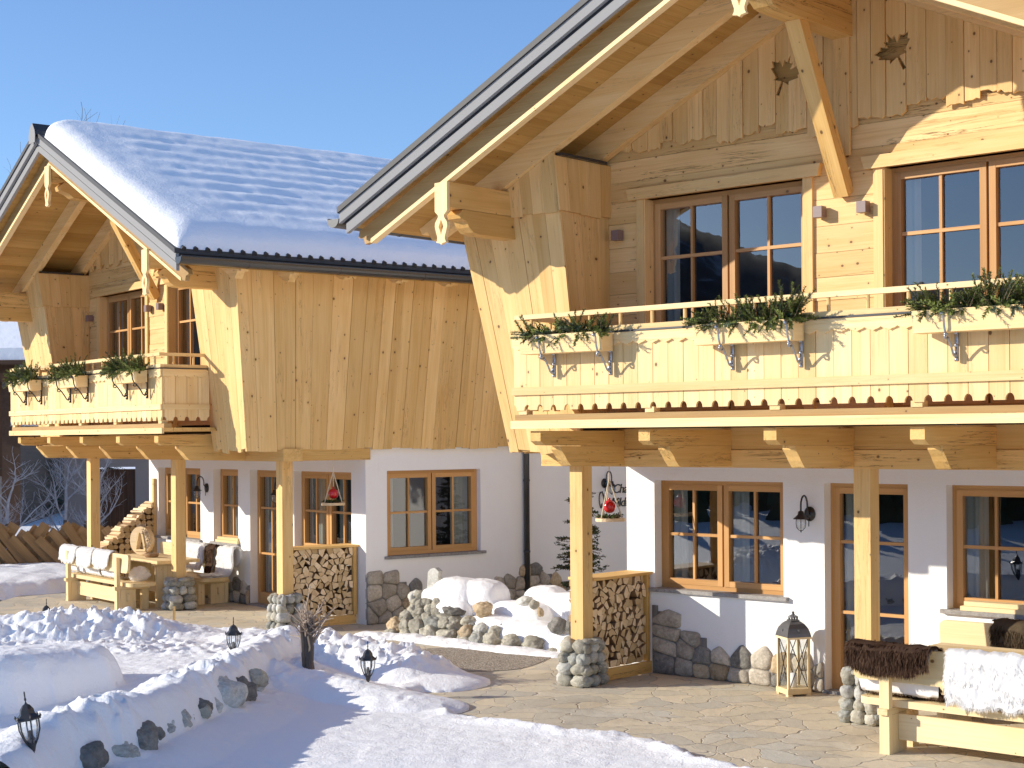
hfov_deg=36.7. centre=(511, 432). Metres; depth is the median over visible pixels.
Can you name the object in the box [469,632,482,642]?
boulder
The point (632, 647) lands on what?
firewood log
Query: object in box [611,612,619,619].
firewood log
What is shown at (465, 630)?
boulder
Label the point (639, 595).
firewood log
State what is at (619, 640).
firewood log
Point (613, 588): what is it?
firewood log
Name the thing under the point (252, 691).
boulder
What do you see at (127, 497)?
door
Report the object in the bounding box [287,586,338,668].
shrub
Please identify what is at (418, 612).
boulder
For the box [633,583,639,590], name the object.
firewood log
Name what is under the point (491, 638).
boulder
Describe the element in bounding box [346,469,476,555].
window
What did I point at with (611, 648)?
firewood log
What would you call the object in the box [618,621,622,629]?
firewood log
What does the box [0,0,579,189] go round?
sky
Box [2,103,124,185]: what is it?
bare tree
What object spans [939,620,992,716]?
bench
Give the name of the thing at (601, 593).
firewood log
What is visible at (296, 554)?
firewood log
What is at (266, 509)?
porch door
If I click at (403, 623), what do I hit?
boulder
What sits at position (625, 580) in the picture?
firewood log
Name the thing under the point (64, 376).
flower box
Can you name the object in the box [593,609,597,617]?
firewood log
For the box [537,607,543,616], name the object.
boulder
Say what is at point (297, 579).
firewood log
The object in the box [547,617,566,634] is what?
boulder
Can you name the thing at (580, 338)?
flower box
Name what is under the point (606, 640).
firewood log
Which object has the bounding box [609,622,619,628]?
firewood log
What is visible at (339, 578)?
firewood log
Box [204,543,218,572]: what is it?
sheepskin
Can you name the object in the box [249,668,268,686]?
boulder
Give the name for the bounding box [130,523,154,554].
wooden ornament
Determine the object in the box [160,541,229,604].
bench
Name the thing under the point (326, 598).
firewood log
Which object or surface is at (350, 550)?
firewood log
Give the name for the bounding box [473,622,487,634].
boulder
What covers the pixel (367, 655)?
path lantern
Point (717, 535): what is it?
window
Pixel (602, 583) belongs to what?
firewood log
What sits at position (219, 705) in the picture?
boulder
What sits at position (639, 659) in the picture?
firewood log
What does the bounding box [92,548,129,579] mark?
sheepskin
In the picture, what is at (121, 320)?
balcony door
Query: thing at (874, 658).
sheepskin
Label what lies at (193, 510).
window
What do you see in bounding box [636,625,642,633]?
firewood log
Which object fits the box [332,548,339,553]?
firewood log
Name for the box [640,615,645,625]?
firewood log
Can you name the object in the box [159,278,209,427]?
balcony door
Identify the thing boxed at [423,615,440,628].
boulder
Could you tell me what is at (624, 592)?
firewood log
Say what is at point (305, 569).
firewood log
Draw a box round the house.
[0,321,63,525]
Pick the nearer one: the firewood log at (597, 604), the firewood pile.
the firewood log at (597, 604)
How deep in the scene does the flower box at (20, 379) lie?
24.59 m
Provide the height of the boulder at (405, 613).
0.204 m
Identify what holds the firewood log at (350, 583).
on the firewood log
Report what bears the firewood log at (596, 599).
on the firewood log at (597, 604)
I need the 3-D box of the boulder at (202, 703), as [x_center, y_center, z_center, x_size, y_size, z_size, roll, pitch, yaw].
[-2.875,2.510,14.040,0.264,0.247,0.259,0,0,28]
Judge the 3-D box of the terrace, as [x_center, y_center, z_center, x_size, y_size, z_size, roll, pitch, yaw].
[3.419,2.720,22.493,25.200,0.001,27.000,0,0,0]
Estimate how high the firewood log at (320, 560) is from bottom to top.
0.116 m
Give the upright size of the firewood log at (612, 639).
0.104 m
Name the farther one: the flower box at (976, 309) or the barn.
the barn
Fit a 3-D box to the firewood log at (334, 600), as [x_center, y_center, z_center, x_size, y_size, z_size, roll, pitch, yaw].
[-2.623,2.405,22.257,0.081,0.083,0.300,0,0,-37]
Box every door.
[92,281,200,427]
[100,469,135,527]
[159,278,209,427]
[257,470,276,603]
[626,163,822,411]
[831,483,908,688]
[861,134,1023,407]
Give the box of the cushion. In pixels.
[128,566,150,581]
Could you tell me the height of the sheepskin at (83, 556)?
0.506 m
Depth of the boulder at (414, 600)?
21.25 m
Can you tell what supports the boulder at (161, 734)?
in the snow bank at (108, 677)
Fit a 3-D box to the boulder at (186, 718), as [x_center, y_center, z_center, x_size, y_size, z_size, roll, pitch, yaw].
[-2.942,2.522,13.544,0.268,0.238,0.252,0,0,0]
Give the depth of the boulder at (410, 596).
21.34 m
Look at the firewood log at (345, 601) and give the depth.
22.21 m
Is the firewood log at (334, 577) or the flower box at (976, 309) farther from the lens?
the firewood log at (334, 577)
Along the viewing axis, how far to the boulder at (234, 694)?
14.50 m
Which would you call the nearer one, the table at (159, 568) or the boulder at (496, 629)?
the boulder at (496, 629)
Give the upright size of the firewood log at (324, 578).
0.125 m
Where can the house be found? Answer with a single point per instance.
(11, 352)
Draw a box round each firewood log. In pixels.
[293,550,304,554]
[293,551,299,556]
[294,575,299,582]
[294,583,300,589]
[295,555,302,562]
[295,568,301,574]
[298,559,304,567]
[299,566,308,572]
[301,588,307,595]
[302,577,312,583]
[304,559,315,565]
[304,565,312,571]
[304,594,315,600]
[308,582,315,588]
[309,549,317,553]
[310,554,317,558]
[311,571,323,576]
[311,579,316,585]
[311,588,325,594]
[312,549,324,554]
[312,573,320,578]
[313,562,320,568]
[316,557,324,565]
[316,583,323,588]
[316,604,325,612]
[320,575,327,582]
[321,594,329,601]
[323,583,332,590]
[324,548,332,554]
[325,559,333,564]
[326,565,336,572]
[326,591,332,597]
[326,603,338,608]
[328,558,338,564]
[330,582,338,588]
[330,597,337,603]
[331,574,337,581]
[331,609,341,615]
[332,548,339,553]
[332,590,346,597]
[333,588,340,592]
[335,581,343,587]
[336,608,345,614]
[337,574,341,581]
[341,558,348,563]
[341,570,348,576]
[342,598,348,604]
[343,557,351,565]
[344,547,352,554]
[347,580,352,587]
[593,586,598,592]
[593,597,599,602]
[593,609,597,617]
[593,624,601,631]
[593,630,597,636]
[594,602,601,607]
[595,596,605,603]
[596,580,604,587]
[597,615,602,624]
[597,630,604,637]
[598,587,607,592]
[598,590,604,596]
[600,601,608,609]
[601,622,605,629]
[602,615,611,622]
[603,637,608,644]
[604,629,612,636]
[605,580,610,587]
[605,588,614,596]
[605,607,612,614]
[605,623,611,629]
[605,645,615,651]
[606,599,613,606]
[608,595,614,603]
[608,652,620,658]
[608,659,616,666]
[609,583,616,591]
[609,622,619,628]
[609,635,615,644]
[609,644,619,651]
[610,615,618,621]
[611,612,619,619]
[614,586,620,593]
[614,594,620,602]
[615,648,623,656]
[616,578,621,584]
[616,635,622,644]
[617,611,625,619]
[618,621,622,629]
[618,628,625,636]
[619,586,628,597]
[619,619,627,627]
[621,577,628,583]
[621,601,626,610]
[621,656,627,664]
[622,584,632,591]
[622,598,629,606]
[622,630,629,640]
[622,647,627,655]
[624,640,631,647]
[626,611,633,618]
[626,642,635,651]
[626,656,631,663]
[627,625,635,632]
[628,648,637,658]
[629,591,641,598]
[629,598,640,604]
[629,606,638,613]
[630,590,638,596]
[630,633,637,642]
[630,655,635,662]
[632,577,638,584]
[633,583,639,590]
[634,612,639,618]
[635,618,641,625]
[635,656,641,661]
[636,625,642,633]
[636,643,645,654]
[637,632,645,641]
[638,583,644,589]
[639,589,645,596]
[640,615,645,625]
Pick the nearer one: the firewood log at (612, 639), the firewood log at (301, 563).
the firewood log at (612, 639)
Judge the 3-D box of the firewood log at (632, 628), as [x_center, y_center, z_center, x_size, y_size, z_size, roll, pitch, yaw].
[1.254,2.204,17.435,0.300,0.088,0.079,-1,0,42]
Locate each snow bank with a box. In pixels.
[0,562,73,599]
[0,603,767,767]
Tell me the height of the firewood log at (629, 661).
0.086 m
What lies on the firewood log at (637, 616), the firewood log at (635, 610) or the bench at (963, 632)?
the firewood log at (635, 610)
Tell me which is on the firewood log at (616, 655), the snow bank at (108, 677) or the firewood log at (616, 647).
the firewood log at (616, 647)
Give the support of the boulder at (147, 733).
in the snow bank at (108, 677)
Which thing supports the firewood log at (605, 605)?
on the firewood log at (608, 611)
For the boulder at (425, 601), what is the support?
on the boulder at (418, 603)
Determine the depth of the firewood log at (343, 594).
22.24 m
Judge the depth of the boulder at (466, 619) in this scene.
20.37 m
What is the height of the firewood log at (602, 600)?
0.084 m
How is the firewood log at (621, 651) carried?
on the firewood log
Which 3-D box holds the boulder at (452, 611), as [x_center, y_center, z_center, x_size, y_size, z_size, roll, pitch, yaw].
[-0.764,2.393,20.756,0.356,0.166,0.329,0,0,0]
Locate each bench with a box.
[63,550,155,609]
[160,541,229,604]
[854,651,1023,755]
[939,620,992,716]
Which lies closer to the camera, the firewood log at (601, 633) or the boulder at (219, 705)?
the boulder at (219, 705)
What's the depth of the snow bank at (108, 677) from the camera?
14.42 m
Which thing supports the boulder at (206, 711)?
in the snow bank at (108, 677)
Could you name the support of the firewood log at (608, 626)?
on the firewood log
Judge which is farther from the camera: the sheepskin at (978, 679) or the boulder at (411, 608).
the boulder at (411, 608)
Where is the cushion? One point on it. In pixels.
(140, 573)
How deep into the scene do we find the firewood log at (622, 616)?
17.20 m
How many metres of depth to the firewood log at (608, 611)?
16.98 m
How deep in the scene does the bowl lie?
25.10 m
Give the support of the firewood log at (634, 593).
on the firewood log at (636, 601)
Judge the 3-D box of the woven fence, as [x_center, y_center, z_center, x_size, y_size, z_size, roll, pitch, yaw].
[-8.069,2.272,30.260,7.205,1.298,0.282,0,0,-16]
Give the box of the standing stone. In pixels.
[427,567,442,587]
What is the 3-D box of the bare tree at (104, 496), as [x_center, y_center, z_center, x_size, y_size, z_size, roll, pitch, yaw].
[-9.098,1.485,33.785,1.237,2.710,1.802,0,0,-40]
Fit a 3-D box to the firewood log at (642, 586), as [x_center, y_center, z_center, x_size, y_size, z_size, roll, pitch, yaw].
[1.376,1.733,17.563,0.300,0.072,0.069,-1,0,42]
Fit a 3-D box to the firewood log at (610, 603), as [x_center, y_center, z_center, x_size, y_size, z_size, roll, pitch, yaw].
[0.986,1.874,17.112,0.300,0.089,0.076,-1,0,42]
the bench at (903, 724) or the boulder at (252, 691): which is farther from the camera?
the boulder at (252, 691)
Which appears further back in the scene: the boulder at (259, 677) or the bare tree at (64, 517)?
the bare tree at (64, 517)
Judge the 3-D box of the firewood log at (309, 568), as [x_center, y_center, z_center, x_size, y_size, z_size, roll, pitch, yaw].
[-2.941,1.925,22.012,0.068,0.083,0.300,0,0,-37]
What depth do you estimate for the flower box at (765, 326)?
13.11 m
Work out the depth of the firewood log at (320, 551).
21.98 m
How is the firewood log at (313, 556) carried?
on the firewood log at (312, 562)
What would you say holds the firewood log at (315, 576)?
on the firewood log at (314, 581)
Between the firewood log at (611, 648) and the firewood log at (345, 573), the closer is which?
the firewood log at (611, 648)
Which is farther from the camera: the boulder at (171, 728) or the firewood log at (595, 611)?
the firewood log at (595, 611)
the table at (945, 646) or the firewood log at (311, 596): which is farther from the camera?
the firewood log at (311, 596)
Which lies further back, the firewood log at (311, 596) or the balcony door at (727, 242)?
the firewood log at (311, 596)
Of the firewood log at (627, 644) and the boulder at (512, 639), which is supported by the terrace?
the boulder at (512, 639)
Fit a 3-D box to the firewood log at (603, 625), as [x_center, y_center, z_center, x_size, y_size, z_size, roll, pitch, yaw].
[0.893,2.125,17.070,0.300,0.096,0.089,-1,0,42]
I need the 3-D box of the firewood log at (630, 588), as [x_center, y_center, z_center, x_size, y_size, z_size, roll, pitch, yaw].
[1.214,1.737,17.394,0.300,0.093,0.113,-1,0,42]
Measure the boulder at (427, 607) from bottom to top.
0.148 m
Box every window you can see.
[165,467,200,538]
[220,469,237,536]
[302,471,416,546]
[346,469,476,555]
[661,480,783,594]
[952,485,1023,607]
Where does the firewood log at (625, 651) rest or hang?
on the firewood log at (629, 661)
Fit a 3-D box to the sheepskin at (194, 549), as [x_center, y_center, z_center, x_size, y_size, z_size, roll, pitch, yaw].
[-5.336,2.080,26.068,0.270,0.494,0.854,0,0,-37]
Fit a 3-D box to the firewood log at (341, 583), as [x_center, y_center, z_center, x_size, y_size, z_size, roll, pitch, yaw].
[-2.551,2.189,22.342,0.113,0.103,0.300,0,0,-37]
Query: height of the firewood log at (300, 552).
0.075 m
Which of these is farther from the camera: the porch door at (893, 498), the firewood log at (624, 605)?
the firewood log at (624, 605)
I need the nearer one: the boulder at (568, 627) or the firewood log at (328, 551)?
the boulder at (568, 627)
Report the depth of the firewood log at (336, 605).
22.16 m
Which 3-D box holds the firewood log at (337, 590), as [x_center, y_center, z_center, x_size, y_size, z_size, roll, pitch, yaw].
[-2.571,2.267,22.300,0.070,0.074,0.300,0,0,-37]
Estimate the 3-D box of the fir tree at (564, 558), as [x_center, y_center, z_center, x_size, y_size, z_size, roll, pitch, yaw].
[1.045,1.665,22.548,0.967,2.145,1.099,0,0,0]
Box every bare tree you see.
[0,448,58,549]
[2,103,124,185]
[24,458,111,530]
[63,458,123,528]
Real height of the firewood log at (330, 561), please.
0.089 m
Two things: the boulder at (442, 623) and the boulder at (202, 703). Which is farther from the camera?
the boulder at (442, 623)
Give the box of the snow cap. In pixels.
[354,576,570,657]
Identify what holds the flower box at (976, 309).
attached to the chalet at (649, 174)
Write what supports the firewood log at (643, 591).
on the firewood log
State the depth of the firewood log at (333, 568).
22.13 m
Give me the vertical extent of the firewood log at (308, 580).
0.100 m
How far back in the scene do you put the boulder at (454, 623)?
20.49 m
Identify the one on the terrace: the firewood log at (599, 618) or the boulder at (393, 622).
the boulder at (393, 622)
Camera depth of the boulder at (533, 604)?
19.91 m
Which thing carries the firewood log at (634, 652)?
on the firewood log at (639, 659)
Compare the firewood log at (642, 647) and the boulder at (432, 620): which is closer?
the firewood log at (642, 647)
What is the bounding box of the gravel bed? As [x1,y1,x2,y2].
[422,647,550,670]
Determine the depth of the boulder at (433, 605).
20.93 m
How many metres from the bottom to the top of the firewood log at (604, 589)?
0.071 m
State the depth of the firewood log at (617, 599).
17.09 m
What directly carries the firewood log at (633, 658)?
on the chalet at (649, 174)
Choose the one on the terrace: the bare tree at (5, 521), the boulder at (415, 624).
the boulder at (415, 624)
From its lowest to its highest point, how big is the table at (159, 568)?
0.765 m
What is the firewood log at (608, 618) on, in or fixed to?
on the firewood log at (608, 626)
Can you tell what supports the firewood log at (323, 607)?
on the firewood log
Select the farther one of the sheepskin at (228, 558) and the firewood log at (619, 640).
the sheepskin at (228, 558)
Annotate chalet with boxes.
[0,120,626,628]
[327,0,1023,726]
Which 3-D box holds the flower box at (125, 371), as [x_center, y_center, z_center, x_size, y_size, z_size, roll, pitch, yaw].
[-5.472,-0.839,21.655,0.475,0.730,1.385,0,0,-37]
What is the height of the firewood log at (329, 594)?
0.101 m
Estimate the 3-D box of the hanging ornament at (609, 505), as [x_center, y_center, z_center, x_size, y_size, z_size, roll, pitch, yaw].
[1.084,0.671,17.311,0.334,0.635,0.329,-1,0,42]
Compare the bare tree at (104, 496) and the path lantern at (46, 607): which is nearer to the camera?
the path lantern at (46, 607)
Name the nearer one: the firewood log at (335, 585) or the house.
the firewood log at (335, 585)
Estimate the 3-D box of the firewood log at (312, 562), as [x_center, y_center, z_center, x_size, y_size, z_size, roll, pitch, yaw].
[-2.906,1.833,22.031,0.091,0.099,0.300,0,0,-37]
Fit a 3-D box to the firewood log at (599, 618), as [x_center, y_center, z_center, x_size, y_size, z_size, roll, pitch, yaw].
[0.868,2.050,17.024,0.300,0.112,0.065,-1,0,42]
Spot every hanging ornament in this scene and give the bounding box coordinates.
[321,461,344,505]
[595,467,624,521]
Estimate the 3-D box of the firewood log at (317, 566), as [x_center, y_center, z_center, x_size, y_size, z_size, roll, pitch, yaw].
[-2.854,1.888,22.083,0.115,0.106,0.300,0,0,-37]
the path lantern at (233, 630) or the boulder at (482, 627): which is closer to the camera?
the path lantern at (233, 630)
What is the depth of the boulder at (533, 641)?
19.40 m
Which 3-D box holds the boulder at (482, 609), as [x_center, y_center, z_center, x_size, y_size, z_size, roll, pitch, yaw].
[-0.388,2.344,20.439,0.276,0.232,0.280,0,0,0]
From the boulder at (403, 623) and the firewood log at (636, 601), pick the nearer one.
the firewood log at (636, 601)
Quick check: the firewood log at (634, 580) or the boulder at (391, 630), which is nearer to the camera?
the firewood log at (634, 580)
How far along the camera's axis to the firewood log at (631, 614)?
17.35 m
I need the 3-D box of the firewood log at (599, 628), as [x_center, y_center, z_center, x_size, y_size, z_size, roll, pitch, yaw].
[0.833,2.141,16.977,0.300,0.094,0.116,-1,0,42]
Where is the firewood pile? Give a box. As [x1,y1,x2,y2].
[100,501,156,586]
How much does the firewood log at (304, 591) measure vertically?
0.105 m
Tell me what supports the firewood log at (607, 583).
on the firewood log at (609, 593)
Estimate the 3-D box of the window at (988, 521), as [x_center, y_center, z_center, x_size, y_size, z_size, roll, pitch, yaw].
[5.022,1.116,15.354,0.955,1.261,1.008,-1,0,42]
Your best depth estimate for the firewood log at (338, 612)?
22.18 m
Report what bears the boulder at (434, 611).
on the soil mound
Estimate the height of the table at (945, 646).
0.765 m
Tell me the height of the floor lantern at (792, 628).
0.862 m
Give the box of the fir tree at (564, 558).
[551,492,608,590]
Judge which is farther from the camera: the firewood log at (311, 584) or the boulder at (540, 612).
the firewood log at (311, 584)
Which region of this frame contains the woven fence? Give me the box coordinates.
[0,521,122,563]
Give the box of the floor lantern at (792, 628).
[775,611,811,696]
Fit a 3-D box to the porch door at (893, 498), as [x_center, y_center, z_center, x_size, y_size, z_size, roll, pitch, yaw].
[4.027,1.592,16.236,1.010,2.196,1.008,-1,0,42]
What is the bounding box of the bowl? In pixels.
[144,553,158,557]
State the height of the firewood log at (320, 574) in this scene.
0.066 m
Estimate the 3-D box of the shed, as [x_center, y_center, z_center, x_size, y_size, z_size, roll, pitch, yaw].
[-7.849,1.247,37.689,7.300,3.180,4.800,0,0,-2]
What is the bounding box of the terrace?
[0,592,1023,767]
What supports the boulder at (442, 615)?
on the soil mound
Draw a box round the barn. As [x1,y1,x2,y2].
[0,373,7,522]
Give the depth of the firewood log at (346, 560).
22.24 m
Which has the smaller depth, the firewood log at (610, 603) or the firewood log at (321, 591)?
the firewood log at (610, 603)
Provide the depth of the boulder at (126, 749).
12.31 m
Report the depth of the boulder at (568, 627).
19.28 m
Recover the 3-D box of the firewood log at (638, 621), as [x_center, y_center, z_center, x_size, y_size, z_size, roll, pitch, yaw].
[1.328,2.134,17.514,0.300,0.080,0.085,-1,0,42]
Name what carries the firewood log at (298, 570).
on the firewood log at (297, 579)
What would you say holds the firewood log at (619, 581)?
on the firewood log at (617, 590)
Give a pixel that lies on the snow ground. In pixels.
(26, 527)
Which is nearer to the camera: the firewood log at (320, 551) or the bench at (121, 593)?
the firewood log at (320, 551)
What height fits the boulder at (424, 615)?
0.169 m
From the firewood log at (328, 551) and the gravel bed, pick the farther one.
the firewood log at (328, 551)
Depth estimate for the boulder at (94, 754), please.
11.89 m
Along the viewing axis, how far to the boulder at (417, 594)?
21.31 m
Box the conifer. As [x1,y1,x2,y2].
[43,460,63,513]
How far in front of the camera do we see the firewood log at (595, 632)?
16.79 m
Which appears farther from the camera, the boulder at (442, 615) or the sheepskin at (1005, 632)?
the boulder at (442, 615)
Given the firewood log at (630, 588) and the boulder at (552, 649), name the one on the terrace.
the boulder at (552, 649)
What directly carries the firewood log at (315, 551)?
on the firewood log at (313, 556)
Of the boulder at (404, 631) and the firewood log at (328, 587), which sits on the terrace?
the boulder at (404, 631)
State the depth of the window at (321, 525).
23.28 m
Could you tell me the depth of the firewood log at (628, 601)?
17.27 m
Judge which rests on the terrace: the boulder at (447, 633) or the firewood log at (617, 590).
the boulder at (447, 633)
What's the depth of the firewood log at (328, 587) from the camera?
22.11 m
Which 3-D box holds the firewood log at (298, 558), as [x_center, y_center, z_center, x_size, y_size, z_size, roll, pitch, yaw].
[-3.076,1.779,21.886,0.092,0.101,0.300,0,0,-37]
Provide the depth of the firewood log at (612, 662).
17.03 m
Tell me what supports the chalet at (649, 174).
on the terrace
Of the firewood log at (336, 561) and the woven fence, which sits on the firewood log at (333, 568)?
the firewood log at (336, 561)
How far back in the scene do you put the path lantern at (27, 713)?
10.97 m
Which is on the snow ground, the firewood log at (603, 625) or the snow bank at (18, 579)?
the snow bank at (18, 579)
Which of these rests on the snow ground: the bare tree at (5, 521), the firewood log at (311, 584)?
the bare tree at (5, 521)
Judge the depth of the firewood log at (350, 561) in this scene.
22.30 m
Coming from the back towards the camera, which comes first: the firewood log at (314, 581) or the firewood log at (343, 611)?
the firewood log at (343, 611)
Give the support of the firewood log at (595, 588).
on the firewood log
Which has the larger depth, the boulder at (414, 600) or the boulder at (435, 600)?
the boulder at (414, 600)
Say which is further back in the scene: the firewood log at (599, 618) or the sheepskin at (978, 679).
the firewood log at (599, 618)
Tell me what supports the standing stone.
on the snow cap
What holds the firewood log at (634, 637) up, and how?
on the firewood log at (632, 647)
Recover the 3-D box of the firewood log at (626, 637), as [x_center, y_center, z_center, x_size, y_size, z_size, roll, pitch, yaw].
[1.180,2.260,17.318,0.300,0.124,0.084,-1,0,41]
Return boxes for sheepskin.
[58,544,88,573]
[75,546,102,575]
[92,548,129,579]
[186,541,209,570]
[196,545,242,577]
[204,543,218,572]
[843,638,946,703]
[942,648,1023,717]
[987,617,1023,649]
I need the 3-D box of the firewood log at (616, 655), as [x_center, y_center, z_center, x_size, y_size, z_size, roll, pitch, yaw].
[1.071,2.470,17.209,0.300,0.073,0.084,-1,0,41]
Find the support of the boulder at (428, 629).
on the terrace
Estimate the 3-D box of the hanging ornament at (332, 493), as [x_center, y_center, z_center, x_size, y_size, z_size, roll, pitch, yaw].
[-2.544,0.708,21.965,0.346,0.635,0.329,0,0,-37]
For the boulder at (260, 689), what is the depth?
15.53 m
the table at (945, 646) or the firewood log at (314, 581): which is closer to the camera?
the table at (945, 646)
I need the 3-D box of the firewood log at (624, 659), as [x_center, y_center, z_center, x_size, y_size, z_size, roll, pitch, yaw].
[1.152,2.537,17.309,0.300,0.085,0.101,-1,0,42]
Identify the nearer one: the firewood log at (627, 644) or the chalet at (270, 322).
the firewood log at (627, 644)
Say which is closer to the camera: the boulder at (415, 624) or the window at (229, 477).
the boulder at (415, 624)
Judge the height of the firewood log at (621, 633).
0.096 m
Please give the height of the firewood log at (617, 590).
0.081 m
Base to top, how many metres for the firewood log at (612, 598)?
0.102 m
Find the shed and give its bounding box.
[10,419,148,527]
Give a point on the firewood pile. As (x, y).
(117, 540)
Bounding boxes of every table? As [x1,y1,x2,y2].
[125,553,199,607]
[928,642,1023,721]
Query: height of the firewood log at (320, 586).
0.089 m
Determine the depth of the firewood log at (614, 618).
17.09 m
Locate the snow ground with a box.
[0,467,134,600]
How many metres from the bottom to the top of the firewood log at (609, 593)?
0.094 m
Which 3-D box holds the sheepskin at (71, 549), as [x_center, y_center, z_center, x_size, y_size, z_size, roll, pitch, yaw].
[-7.292,2.118,25.958,0.458,0.511,0.754,0,0,-37]
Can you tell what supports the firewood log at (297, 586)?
on the firewood log
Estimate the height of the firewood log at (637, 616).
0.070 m
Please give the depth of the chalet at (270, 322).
22.74 m
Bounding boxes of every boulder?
[80,740,108,767]
[112,741,140,757]
[136,720,158,749]
[158,727,165,739]
[167,723,175,733]
[181,709,192,726]
[198,698,212,710]
[199,704,211,718]
[214,697,222,712]
[217,675,247,707]
[236,676,256,700]
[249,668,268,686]
[257,687,264,691]
[384,628,397,632]
[386,616,399,632]
[399,618,408,630]
[399,628,410,633]
[400,609,413,619]
[407,604,416,616]
[408,589,416,601]
[408,618,424,632]
[410,598,419,604]
[412,608,423,616]
[413,590,422,598]
[415,599,424,607]
[419,624,439,635]
[421,598,431,604]
[421,612,430,619]
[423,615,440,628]
[424,604,430,612]
[431,598,439,604]
[431,602,439,609]
[431,608,439,614]
[436,613,461,619]
[436,629,456,637]
[438,618,448,628]
[442,606,465,615]
[445,616,462,630]
[457,624,473,636]
[460,615,475,624]
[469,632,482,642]
[472,601,492,617]
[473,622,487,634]
[482,633,501,644]
[488,625,500,635]
[501,633,520,645]
[516,595,532,605]
[521,635,544,648]
[529,599,539,609]
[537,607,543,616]
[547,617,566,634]
[548,647,557,651]
[565,616,570,635]
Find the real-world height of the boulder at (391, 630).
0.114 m
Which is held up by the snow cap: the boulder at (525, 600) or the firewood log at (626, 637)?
the boulder at (525, 600)
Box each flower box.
[2,359,42,404]
[43,353,88,402]
[98,347,149,399]
[510,308,614,377]
[680,279,820,369]
[892,265,1023,360]
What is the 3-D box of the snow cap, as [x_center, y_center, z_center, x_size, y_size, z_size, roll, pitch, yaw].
[-0.343,2.368,20.394,4.080,0.798,3.800,0,0,0]
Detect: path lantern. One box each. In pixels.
[14,692,40,752]
[42,599,49,610]
[225,617,241,649]
[359,641,376,681]
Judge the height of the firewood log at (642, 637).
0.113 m
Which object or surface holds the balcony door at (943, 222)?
in the chalet at (649, 174)
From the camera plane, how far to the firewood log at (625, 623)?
17.25 m
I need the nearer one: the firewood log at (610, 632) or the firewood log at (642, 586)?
the firewood log at (610, 632)

